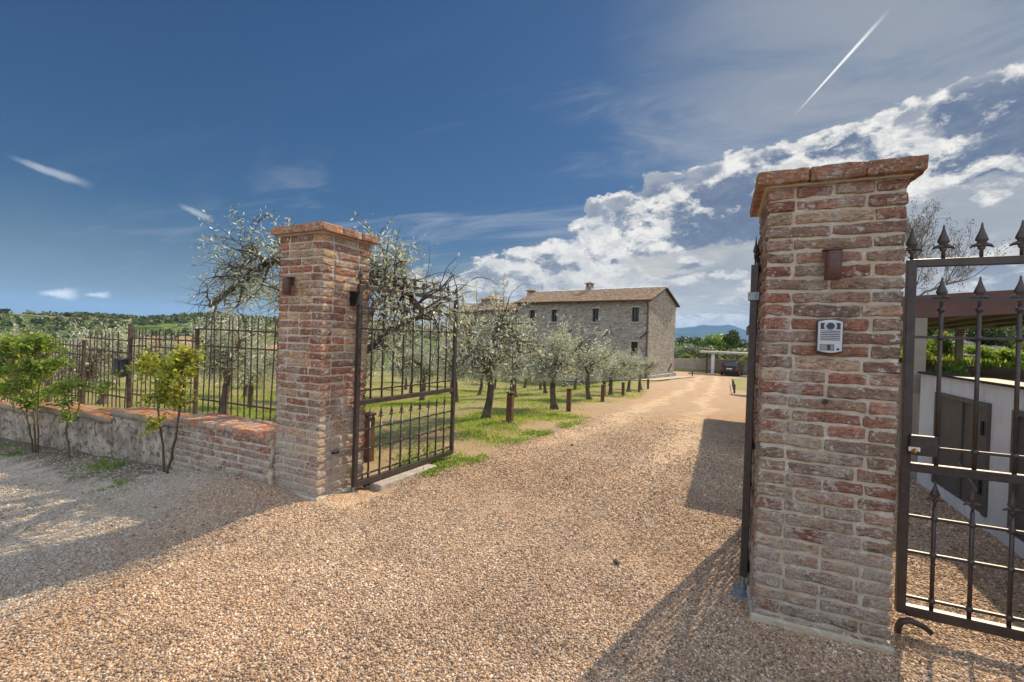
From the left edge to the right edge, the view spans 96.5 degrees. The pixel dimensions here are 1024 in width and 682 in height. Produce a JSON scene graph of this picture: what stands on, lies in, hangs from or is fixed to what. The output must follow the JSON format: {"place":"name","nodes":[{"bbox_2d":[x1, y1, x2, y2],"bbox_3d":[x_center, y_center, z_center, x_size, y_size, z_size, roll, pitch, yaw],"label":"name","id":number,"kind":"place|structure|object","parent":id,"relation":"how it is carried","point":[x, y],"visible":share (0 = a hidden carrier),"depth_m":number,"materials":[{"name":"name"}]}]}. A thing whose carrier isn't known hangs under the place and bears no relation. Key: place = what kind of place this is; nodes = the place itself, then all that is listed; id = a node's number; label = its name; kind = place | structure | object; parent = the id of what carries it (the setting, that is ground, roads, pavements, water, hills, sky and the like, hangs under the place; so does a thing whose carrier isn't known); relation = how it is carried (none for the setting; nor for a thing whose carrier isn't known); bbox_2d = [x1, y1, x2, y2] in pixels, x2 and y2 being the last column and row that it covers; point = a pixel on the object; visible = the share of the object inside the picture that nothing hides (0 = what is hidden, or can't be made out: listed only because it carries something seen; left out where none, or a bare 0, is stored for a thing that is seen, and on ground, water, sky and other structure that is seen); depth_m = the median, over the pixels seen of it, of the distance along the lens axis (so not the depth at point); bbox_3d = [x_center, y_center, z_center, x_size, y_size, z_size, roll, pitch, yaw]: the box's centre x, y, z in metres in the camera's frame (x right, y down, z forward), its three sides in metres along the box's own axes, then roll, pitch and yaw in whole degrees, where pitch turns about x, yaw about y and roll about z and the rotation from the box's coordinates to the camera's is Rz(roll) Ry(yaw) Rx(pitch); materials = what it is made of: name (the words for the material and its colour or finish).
{"place":"outdoors","nodes":[
{"label":"outdoors","id":0,"kind":"place"},
{"bbox_2d":[0,312,746,493],"bbox_3d":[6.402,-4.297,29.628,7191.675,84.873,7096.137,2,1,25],"label":"ground","id":1,"kind":"structure","parent":0,"point":[593,409],"depth_m":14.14,"materials":[{"name":"green plant"}]},
{"bbox_2d":[0,315,54,393],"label":"olive tree","id":2,"kind":"object","parent":1,"relation":"on","point":[17,331],"visible":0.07,"depth_m":12.94,"materials":[{"name":"green plant"}]},
{"bbox_2d":[13,319,154,402],"bbox_3d":[-9.185,0.637,9.759,2.252,2.299,2.422,2,1,-17],"label":"olive tree","id":3,"kind":"object","parent":1,"relation":"on","point":[122,348],"visible":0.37,"depth_m":9.67,"materials":[{"name":"green plant"}]},
{"bbox_2d":[0,400,192,467],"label":"plastered wall","id":4,"kind":"structure","parent":1,"relation":"on","point":[114,432],"depth_m":5.51,"materials":[{"name":"paint"}]},
{"bbox_2d":[0,315,278,421],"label":"iron fence","id":5,"kind":"object","parent":4,"relation":"on","point":[128,401],"visible":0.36,"depth_m":5.55,"materials":[{"name":"black metal"}]},
{"bbox_2d":[112,358,128,387],"bbox_3d":[-5.074,0.430,5.912,0.200,0.391,0.105,2,1,25],"label":"mailbox","id":6,"kind":"object","parent":5,"relation":"attached to","point":[119,364],"visible":0.98,"depth_m":5.88,"materials":[{"name":"grey metal"}]},
{"bbox_2d":[56,319,154,403],"bbox_3d":[-11.230,0.605,12.276,2.496,2.442,2.495,2,1,-30],"label":"olive tree","id":7,"kind":"object","parent":1,"relation":"on","point":[105,396],"visible":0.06,"depth_m":12.26,"materials":[{"name":"green plant"}]},
{"bbox_2d":[132,329,183,360],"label":"olive tree","id":8,"kind":"object","parent":1,"relation":"on","point":[163,349],"visible":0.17,"depth_m":16.61,"materials":[{"name":"green plant"}]},
{"bbox_2d":[121,339,209,473],"bbox_3d":[-3.569,0.675,4.653,1.120,1.408,0.530,2,1,25],"label":"rose bush","id":9,"kind":"object","parent":1,"relation":"on","point":[170,370],"visible":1,"depth_m":4.52,"materials":[{"name":"green plant"}]},
{"bbox_2d":[0,308,445,377],"bbox_3d":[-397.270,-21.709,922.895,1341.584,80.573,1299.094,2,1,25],"label":"hillside woods","id":10,"kind":"object","parent":1,"relation":"on","point":[62,323],"visible":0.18,"depth_m":574.29,"materials":[{"name":"green plant"}]},
{"bbox_2d":[173,412,275,483],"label":"brick wall","id":11,"kind":"structure","parent":1,"relation":"on","point":[226,444],"depth_m":4.46,"materials":[{"name":"red brick"}]},
{"bbox_2d":[175,298,278,414],"bbox_3d":[-5.965,0.416,9.600,2.002,2.698,2.363,2,1,-15],"label":"olive tree","id":12,"kind":"object","parent":1,"relation":"on","point":[224,339],"visible":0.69,"depth_m":9.24,"materials":[{"name":"green plant"}]},
{"bbox_2d":[215,334,276,408],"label":"olive tree","id":13,"kind":"object","parent":1,"relation":"on","point":[260,371],"visible":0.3,"depth_m":12.95,"materials":[{"name":"green plant"}]},
{"bbox_2d":[234,337,276,396],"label":"olive tree","id":14,"kind":"object","parent":1,"relation":"on","point":[246,391],"visible":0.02,"depth_m":16.03,"materials":[{"name":"green plant"}]},
{"bbox_2d":[266,335,276,371],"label":"olive tree","id":15,"kind":"object","parent":1,"relation":"on","point":[270,361],"visible":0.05,"depth_m":20.76,"materials":[{"name":"green plant"}]},
{"bbox_2d":[178,200,507,391],"bbox_3d":[-2.232,-0.176,6.177,5.090,3.382,3.260,2,1,25],"label":"olive tree","id":16,"kind":"object","parent":1,"relation":"on","point":[253,271],"visible":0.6,"depth_m":5.95,"materials":[{"name":"green plant"}]},
{"bbox_2d":[363,412,375,462],"bbox_3d":[-1.675,1.151,5.316,0.125,0.618,0.125,2,0,29],"label":"bollard","id":17,"kind":"object","parent":1,"relation":"on","point":[372,437],"visible":0.38,"depth_m":5.28,"materials":[{"name":"brown wood"}]},
{"bbox_2d":[365,350,385,384],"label":"olive tree","id":18,"kind":"object","parent":1,"relation":"on","point":[373,367],"visible":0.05,"depth_m":12.74,"materials":[{"name":"green plant"}]},
{"bbox_2d":[365,311,408,381],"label":"olive tree","id":19,"kind":"object","parent":1,"relation":"on","point":[367,358],"visible":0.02,"depth_m":9.19,"materials":[{"name":"green plant"}]},
{"bbox_2d":[386,356,415,389],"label":"olive tree","id":20,"kind":"object","parent":1,"relation":"on","point":[406,380],"visible":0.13,"depth_m":24.00,"materials":[{"name":"green plant"}]},
{"bbox_2d":[369,463,435,490],"bbox_3d":[-1.119,1.424,4.775,0.160,0.070,0.850,2,1,29],"label":"concrete strip","id":21,"kind":"object","parent":1,"relation":"on","point":[389,481],"visible":0.67,"depth_m":4.63,"materials":[{"name":"beige concrete"}]},
{"bbox_2d":[384,339,432,397],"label":"olive tree","id":22,"kind":"object","parent":1,"relation":"on","point":[409,364],"visible":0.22,"depth_m":19.53,"materials":[{"name":"green plant"}]},
{"bbox_2d":[385,338,448,400],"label":"olive tree","id":23,"kind":"object","parent":1,"relation":"on","point":[417,360],"visible":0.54,"depth_m":16.16,"materials":[{"name":"green plant"}]},
{"bbox_2d":[420,325,489,402],"bbox_3d":[-1.548,0.682,12.923,2.352,2.338,2.354,2,1,-26],"label":"olive tree","id":24,"kind":"object","parent":1,"relation":"on","point":[441,355],"visible":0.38,"depth_m":12.49,"materials":[{"name":"green plant"}]},
{"bbox_2d":[439,365,470,392],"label":"olive tree","id":25,"kind":"object","parent":1,"relation":"on","point":[449,376],"visible":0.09,"depth_m":23.09,"materials":[{"name":"green plant"}]},
{"bbox_2d":[467,356,497,395],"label":"olive tree","id":26,"kind":"object","parent":1,"relation":"on","point":[479,391],"visible":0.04,"depth_m":19.64,"materials":[{"name":"green plant"}]},
{"bbox_2d":[433,273,560,418],"bbox_3d":[-0.356,0.165,8.524,2.276,2.893,3.061,2,1,-25],"label":"olive tree","id":27,"kind":"object","parent":1,"relation":"on","point":[490,365],"visible":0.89,"depth_m":8.12,"materials":[{"name":"green plant"}]},
{"bbox_2d":[493,356,501,390],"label":"olive tree","id":28,"kind":"object","parent":1,"relation":"on","point":[496,381],"visible":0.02,"depth_m":27.00,"materials":[{"name":"green plant"}]},
{"bbox_2d":[494,364,525,391],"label":"olive tree","id":29,"kind":"object","parent":1,"relation":"on","point":[511,388],"visible":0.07,"depth_m":22.83,"materials":[{"name":"green plant"}]},
{"bbox_2d":[506,391,514,423],"bbox_3d":[-0.035,1.238,8.248,0.125,0.618,0.125,2,0,24],"label":"bollard","id":30,"kind":"object","parent":1,"relation":"on","point":[510,407],"visible":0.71,"depth_m":8.20,"materials":[{"name":"brown metal"}]},
{"bbox_2d":[495,336,539,396],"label":"olive tree","id":31,"kind":"object","parent":1,"relation":"on","point":[514,385],"visible":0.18,"depth_m":15.90,"materials":[{"name":"green plant"}]},
{"bbox_2d":[523,361,531,387],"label":"olive tree","id":32,"kind":"object","parent":1,"relation":"on","point":[525,383],"visible":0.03,"depth_m":30.60,"materials":[{"name":"green plant"}]},
{"bbox_2d":[526,358,548,389],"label":"olive tree","id":33,"kind":"object","parent":1,"relation":"on","point":[540,387],"visible":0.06,"depth_m":26.52,"materials":[{"name":"green plant"}]},
{"bbox_2d":[521,354,570,393],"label":"olive tree","id":34,"kind":"object","parent":1,"relation":"on","point":[544,387],"visible":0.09,"depth_m":18.63,"materials":[{"name":"green plant"}]},
{"bbox_2d":[510,313,610,409],"bbox_3d":[1.342,0.597,11.701,2.566,2.612,2.564,2,1,-30],"label":"olive tree","id":35,"kind":"object","parent":1,"relation":"on","point":[566,352],"visible":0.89,"depth_m":11.32,"materials":[{"name":"green plant"}]},
{"bbox_2d":[448,282,679,379],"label":"farmhouse","id":36,"kind":"object","parent":1,"relation":"on","point":[643,319],"visible":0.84,"depth_m":41.87,"materials":[{"name":"stone"}]},
{"bbox_2d":[529,309,535,321],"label":"window","id":37,"kind":"structure","parent":36,"relation":"in","point":[532,310],"depth_m":45.84,"materials":[{"name":"grey wood"}]},
{"bbox_2d":[550,308,558,322],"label":"window","id":38,"kind":"structure","parent":36,"relation":"in","point":[554,317],"depth_m":44.32,"materials":[{"name":"grey wood"}]},
{"bbox_2d":[590,307,599,322],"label":"window","id":39,"kind":"structure","parent":36,"relation":"in","point":[596,311],"depth_m":41.64,"materials":[{"name":"grey wood"}]},
{"bbox_2d":[629,340,638,356],"bbox_3d":[10.527,0.689,39.288,0.890,1.415,0.355,2,1,37],"label":"window","id":40,"kind":"structure","parent":36,"relation":"in","point":[634,342],"depth_m":39.39,"materials":[{"name":"grey wood"}]},
{"bbox_2d":[630,306,640,322],"bbox_3d":[10.628,-2.229,39.256,0.950,1.455,0.355,2,1,37],"label":"window","id":41,"kind":"structure","parent":36,"relation":"in","point":[635,316],"depth_m":39.36,"materials":[{"name":"grey wood"}]},
{"bbox_2d":[558,354,574,386],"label":"olive tree","id":42,"kind":"object","parent":1,"relation":"on","point":[564,377],"visible":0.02,"depth_m":29.86,"materials":[{"name":"green plant"}]},
{"bbox_2d":[566,388,571,411],"bbox_3d":[1.417,1.507,11.377,0.125,0.618,0.125,2,0,21],"label":"bollard","id":43,"kind":"object","parent":1,"relation":"on","point":[568,400],"visible":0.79,"depth_m":11.33,"materials":[{"name":"brown metal"}]},
{"bbox_2d":[559,357,589,389],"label":"olive tree","id":44,"kind":"object","parent":1,"relation":"on","point":[575,386],"visible":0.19,"depth_m":22.17,"materials":[{"name":"green plant"}]},
{"bbox_2d":[567,335,622,399],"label":"olive tree","id":45,"kind":"object","parent":1,"relation":"on","point":[588,372],"visible":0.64,"depth_m":15.58,"materials":[{"name":"green plant"}]},
{"bbox_2d":[600,384,605,401],"bbox_3d":[3.033,1.789,15.258,0.125,0.618,0.125,3,0,30],"label":"bollard","id":46,"kind":"object","parent":1,"relation":"on","point":[602,393],"visible":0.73,"depth_m":15.22,"materials":[{"name":"brown metal"}]},
{"bbox_2d":[594,342,640,395],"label":"olive tree","id":47,"kind":"object","parent":1,"relation":"on","point":[616,370],"visible":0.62,"depth_m":18.84,"materials":[{"name":"green plant"}]},
{"bbox_2d":[621,382,624,395],"bbox_3d":[4.557,2.032,18.732,0.125,0.618,0.125,1,1,29],"label":"bollard","id":48,"kind":"object","parent":1,"relation":"on","point":[623,389],"visible":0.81,"depth_m":18.69,"materials":[{"name":"brown metal"}]},
{"bbox_2d":[612,345,655,391],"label":"olive tree","id":49,"kind":"object","parent":1,"relation":"on","point":[624,361],"visible":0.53,"depth_m":22.03,"materials":[{"name":"green plant"}]},
{"bbox_2d":[624,350,660,389],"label":"olive tree","id":50,"kind":"object","parent":1,"relation":"on","point":[652,366],"visible":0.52,"depth_m":24.85,"materials":[{"name":"green plant"}]},
{"bbox_2d":[674,345,681,357],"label":"tree","id":51,"kind":"object","parent":1,"relation":"on","point":[675,354],"visible":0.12,"depth_m":72.06,"materials":[{"name":"green plant"}]},
{"bbox_2d":[675,344,697,357],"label":"tree","id":52,"kind":"object","parent":1,"relation":"on","point":[688,349],"visible":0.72,"depth_m":65.09,"materials":[{"name":"green plant"}]},
{"bbox_2d":[679,353,694,357],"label":"bank shrub","id":53,"kind":"object","parent":1,"relation":"on","point":[686,356],"visible":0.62,"depth_m":58.12,"materials":[{"name":"green plant"}]},
{"bbox_2d":[675,336,704,358],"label":"tree","id":54,"kind":"object","parent":1,"relation":"on","point":[695,340],"visible":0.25,"depth_m":113.91,"materials":[{"name":"green plant"}]},
{"bbox_2d":[696,345,722,358],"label":"tree","id":55,"kind":"object","parent":1,"relation":"on","point":[712,348],"visible":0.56,"depth_m":62.79,"materials":[{"name":"green plant"}]},
{"bbox_2d":[674,358,747,371],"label":"retaining wall","id":56,"kind":"structure","parent":1,"relation":"on","point":[689,363],"depth_m":55.61,"materials":[{"name":"grey concrete"}]},
{"bbox_2d":[695,332,727,357],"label":"tree","id":57,"kind":"object","parent":1,"relation":"on","point":[717,342],"visible":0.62,"depth_m":107.14,"materials":[{"name":"green plant"}]},
{"bbox_2d":[699,351,747,373],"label":"carport","id":58,"kind":"object","parent":1,"relation":"on","point":[713,357],"visible":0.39,"depth_m":51.67,"materials":[{"name":"concrete"}]},
{"bbox_2d":[721,329,740,359],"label":"tree","id":59,"kind":"object","parent":1,"relation":"on","point":[731,338],"visible":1,"depth_m":89.46,"materials":[{"name":"green plant"}]},
{"bbox_2d":[722,338,747,359],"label":"tree","id":60,"kind":"object","parent":1,"relation":"on","point":[744,345],"visible":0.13,"depth_m":106.49,"materials":[{"name":"green plant"}]},
{"bbox_2d":[725,347,747,359],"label":"tree","id":61,"kind":"object","parent":1,"relation":"on","point":[735,356],"visible":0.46,"depth_m":62.84,"materials":[{"name":"green plant"}]},
{"bbox_2d":[730,382,745,396],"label":"kerb","id":62,"kind":"structure","parent":1,"relation":"on","point":[740,395],"depth_m":23.86,"materials":[{"name":"concrete"}]},
{"bbox_2d":[746,290,1023,393],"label":"carport","id":63,"kind":"object","parent":1,"relation":"on","point":[959,317],"visible":0.34,"depth_m":5.32,"materials":[{"name":"beige paint"}]},
{"bbox_2d":[895,372,919,478],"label":"retaining wall","id":64,"kind":"structure","parent":1,"relation":"on","point":[915,414],"depth_m":5.56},
{"bbox_2d":[900,347,1023,381],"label":"planting bed","id":65,"kind":"object","parent":1,"relation":"on","point":[1002,373],"visible":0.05,"depth_m":8.29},
{"bbox_2d":[900,349,934,357],"bbox_3d":[10.582,0.343,11.902,0.648,0.432,0.724,2,1,25],"label":"bed shrub","id":66,"kind":"object","parent":65,"relation":"on","point":[928,352],"visible":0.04,"depth_m":11.69,"materials":[{"name":"green plant"}]},
{"bbox_2d":[902,339,937,354],"bbox_3d":[11.118,0.144,12.422,0.782,0.686,1.036,2,1,-27],"label":"bed shrub","id":67,"kind":"object","parent":65,"relation":"on","point":[931,346],"visible":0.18,"depth_m":12.15,"materials":[{"name":"green plant"}]},
{"bbox_2d":[927,329,953,335],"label":"bed shrub","id":68,"kind":"object","parent":65,"relation":"on","point":[930,332],"visible":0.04,"depth_m":14.42,"materials":[{"name":"green plant"}]},
{"bbox_2d":[930,330,964,354],"bbox_3d":[11.628,0.069,12.347,0.764,0.840,0.994,2,1,25],"label":"bed shrub","id":69,"kind":"object","parent":65,"relation":"on","point":[947,345],"visible":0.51,"depth_m":12.16,"materials":[{"name":"green plant"}]},
{"bbox_2d":[929,360,969,374],"bbox_3d":[5.414,0.405,5.635,0.423,0.332,0.419,2,1,-14],"label":"bed shrub","id":70,"kind":"object","parent":65,"relation":"on","point":[955,368],"visible":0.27,"depth_m":5.57,"materials":[{"name":"green plant"}]},
{"bbox_2d":[943,328,967,335],"bbox_3d":[14.694,-0.663,15.874,2.923,1.528,2.965,2,1,42],"label":"bed shrub","id":71,"kind":"object","parent":65,"relation":"on","point":[951,331],"visible":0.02,"depth_m":15.39,"materials":[{"name":"green plant"}]},
{"bbox_2d":[903,197,1010,294],"bbox_3d":[15.803,-2.847,17.289,3.201,6.620,3.877,2,1,-28],"label":"budding tree","id":72,"kind":"object","parent":65,"relation":"on","point":[919,236],"visible":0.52,"depth_m":17.09,"materials":[{"name":"grey plant"}]},
{"bbox_2d":[899,339,1023,368],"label":"bed ground cover","id":73,"kind":"object","parent":65,"relation":"on","point":[964,362],"visible":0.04,"depth_m":10.43,"materials":[{"name":"green plant"}]},
{"bbox_2d":[953,341,975,348],"bbox_3d":[12.582,0.192,12.853,0.813,0.466,0.711,2,1,25],"label":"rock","id":74,"kind":"object","parent":65,"relation":"on","point":[969,343],"visible":0.13,"depth_m":12.61,"materials":[{"name":"stone"}]},
{"bbox_2d":[963,353,974,359],"bbox_3d":[11.552,0.473,11.567,0.390,0.288,0.468,1,1,-44],"label":"rock","id":75,"kind":"object","parent":65,"relation":"on","point":[967,355],"visible":0.27,"depth_m":11.46,"materials":[{"name":"stone"}]},
{"bbox_2d":[963,343,1000,359],"bbox_3d":[11.958,0.292,11.733,0.828,0.507,0.744,2,1,-18],"label":"bed shrub","id":76,"kind":"object","parent":65,"relation":"on","point":[970,349],"visible":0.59,"depth_m":11.58,"materials":[{"name":"green plant"}]},
{"bbox_2d":[947,328,1022,349],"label":"bed shrub","id":77,"kind":"object","parent":65,"relation":"on","point":[992,332],"visible":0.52,"depth_m":12.63,"materials":[{"name":"green plant"}]},
{"bbox_2d":[989,346,1023,361],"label":"bed shrub","id":78,"kind":"object","parent":65,"relation":"on","point":[1008,354],"visible":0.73,"depth_m":11.20,"materials":[{"name":"green plant"}]},
{"bbox_2d":[1005,326,1023,342],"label":"bed shrub","id":79,"kind":"object","parent":65,"relation":"on","point":[1013,332],"visible":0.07,"depth_m":13.32,"materials":[{"name":"green plant"}]},
{"bbox_2d":[1011,332,1023,351],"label":"bed shrub","id":80,"kind":"object","parent":65,"relation":"on","point":[1022,346],"visible":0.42,"depth_m":11.88,"materials":[{"name":"green plant"}]},
{"bbox_2d":[917,371,1023,558],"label":"concrete wall","id":81,"kind":"structure","parent":1,"relation":"on","point":[995,416],"depth_m":3.95,"materials":[{"name":"white concrete"}]},
{"bbox_2d":[931,392,991,516],"bbox_3d":[4.186,1.002,4.282,0.072,0.945,1.075,2,1,25],"label":"door","id":82,"kind":"structure","parent":81,"relation":"in","point":[956,412],"depth_m":4.22,"materials":[{"name":"grey metal"}]},
{"bbox_2d":[1007,410,1023,540],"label":"door","id":83,"kind":"structure","parent":81,"relation":"in","point":[1018,489],"depth_m":3.40,"materials":[{"name":"grey metal"}]},
{"bbox_2d":[0,371,1023,681],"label":"driveway","id":84,"kind":"structure","parent":0,"point":[696,397],"depth_m":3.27,"materials":[{"name":"beige gravel"}]},
{"bbox_2d":[0,327,76,452],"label":"rose bush","id":85,"kind":"object","parent":84,"relation":"on","point":[36,367],"visible":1,"depth_m":5.84,"materials":[{"name":"green plant"}]},
{"bbox_2d":[37,369,121,458],"bbox_3d":[-5.256,0.861,5.477,1.361,1.100,0.377,2,1,19],"label":"rose bush","id":86,"kind":"object","parent":84,"relation":"on","point":[58,388],"visible":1,"depth_m":5.41,"materials":[{"name":"green plant"}]},
{"bbox_2d":[100,482,113,487],"bbox_3d":[-3.856,1.385,4.358,0.105,0.066,0.098,1,1,-41],"label":"rock","id":87,"kind":"object","parent":84,"relation":"on","point":[104,485],"visible":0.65,"depth_m":4.33,"materials":[{"name":"stone"}]},
{"bbox_2d":[138,474,148,478],"bbox_3d":[-3.602,1.348,4.477,0.126,0.074,0.101,2,1,25],"label":"rock","id":88,"kind":"object","parent":84,"relation":"on","point":[143,476],"visible":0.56,"depth_m":4.45,"materials":[{"name":"stone"}]},
{"bbox_2d":[0,413,590,498],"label":"ground weeds","id":89,"kind":"object","parent":84,"relation":"on","point":[442,463],"visible":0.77,"depth_m":5.64,"materials":[{"name":"green plant"}]},
{"bbox_2d":[271,221,378,501],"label":"brick pillar","id":90,"kind":"structure","parent":84,"relation":"on","point":[322,262],"depth_m":4.07,"materials":[{"name":"brown brick"}]},
{"bbox_2d":[282,277,295,294],"bbox_3d":[-1.983,-0.483,4.037,0.085,0.157,0.091,2,1,26],"label":"wall lamp","id":91,"kind":"object","parent":90,"relation":"attached to","point":[287,282],"visible":1,"depth_m":4.00,"materials":[{"name":"metal"}]},
{"bbox_2d":[349,266,458,492],"bbox_3d":[-1.110,0.368,4.888,0.165,2.118,1.627,2,1,29],"label":"gate leaf","id":92,"kind":"object","parent":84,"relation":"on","point":[356,298],"visible":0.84,"depth_m":4.64,"materials":[{"name":"paint"}]},
{"bbox_2d":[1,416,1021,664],"bbox_3d":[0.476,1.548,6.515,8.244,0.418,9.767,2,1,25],"label":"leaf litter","id":93,"kind":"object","parent":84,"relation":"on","point":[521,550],"visible":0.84,"depth_m":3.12,"materials":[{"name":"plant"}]},
{"bbox_2d":[720,361,743,375],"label":"parked car","id":94,"kind":"object","parent":84,"relation":"on","point":[730,367],"visible":1,"depth_m":49.11,"materials":[{"name":"black paint"}]},
{"bbox_2d":[745,156,927,654],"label":"brick pillar","id":95,"kind":"structure","parent":84,"relation":"on","point":[822,519],"depth_m":2.34,"materials":[{"name":"red brick"}]},
{"bbox_2d":[732,237,761,599],"bbox_3d":[1.836,0.449,3.358,0.150,2.146,1.672,2,1,32],"label":"gate leaf","id":96,"kind":"object","parent":95,"relation":"attached to","point":[754,295],"visible":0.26,"depth_m":2.74,"materials":[{"name":"paint"}]},
{"bbox_2d":[815,319,843,353],"bbox_3d":[1.610,-0.020,2.316,0.112,0.175,0.038,2,1,24],"label":"intercom","id":97,"kind":"object","parent":95,"relation":"attached to","point":[829,336],"visible":1,"depth_m":2.30,"materials":[{"name":"grey plastic"}]},
{"bbox_2d":[820,344,833,350],"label":"name window","id":98,"kind":"structure","parent":97,"relation":"in","point":[828,345],"depth_m":2.30,"materials":[{"name":"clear glass"}]},
{"bbox_2d":[821,323,840,328],"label":"sensor window","id":99,"kind":"structure","parent":97,"relation":"in","point":[822,324],"depth_m":2.29,"materials":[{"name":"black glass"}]},
{"bbox_2d":[821,248,843,279],"bbox_3d":[1.609,-0.383,2.292,0.085,0.157,0.091,2,1,24],"label":"wall lamp","id":100,"kind":"object","parent":95,"relation":"attached to","point":[833,265],"visible":1,"depth_m":2.26,"materials":[{"name":"brown metal"}]},
{"bbox_2d":[894,220,1023,641],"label":"pedestrian gate","id":101,"kind":"structure","parent":95,"relation":"attached to","point":[917,445],"depth_m":2.36,"materials":[{"name":"metal"}]},
{"bbox_2d":[0,0,1023,333],"label":"sky","id":102,"kind":"structure","parent":0,"point":[556,144],"materials":[{"name":"blue"}]},
{"bbox_2d":[444,373,637,381],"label":"house path","id":103,"kind":"structure","parent":0,"point":[574,380],"depth_m":41.36,"materials":[{"name":"gravel"}]},
{"bbox_2d":[444,325,748,344],"bbox_3d":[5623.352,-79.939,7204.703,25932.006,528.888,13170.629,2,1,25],"label":"mountains","id":104,"kind":"structure","parent":0,"point":[701,331],"depth_m":10354.87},
{"bbox_2d":[641,375,691,379],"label":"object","id":105,"kind":"structure","parent":0,"point":[671,377],"depth_m":40.59,"materials":[{"name":"concrete"}]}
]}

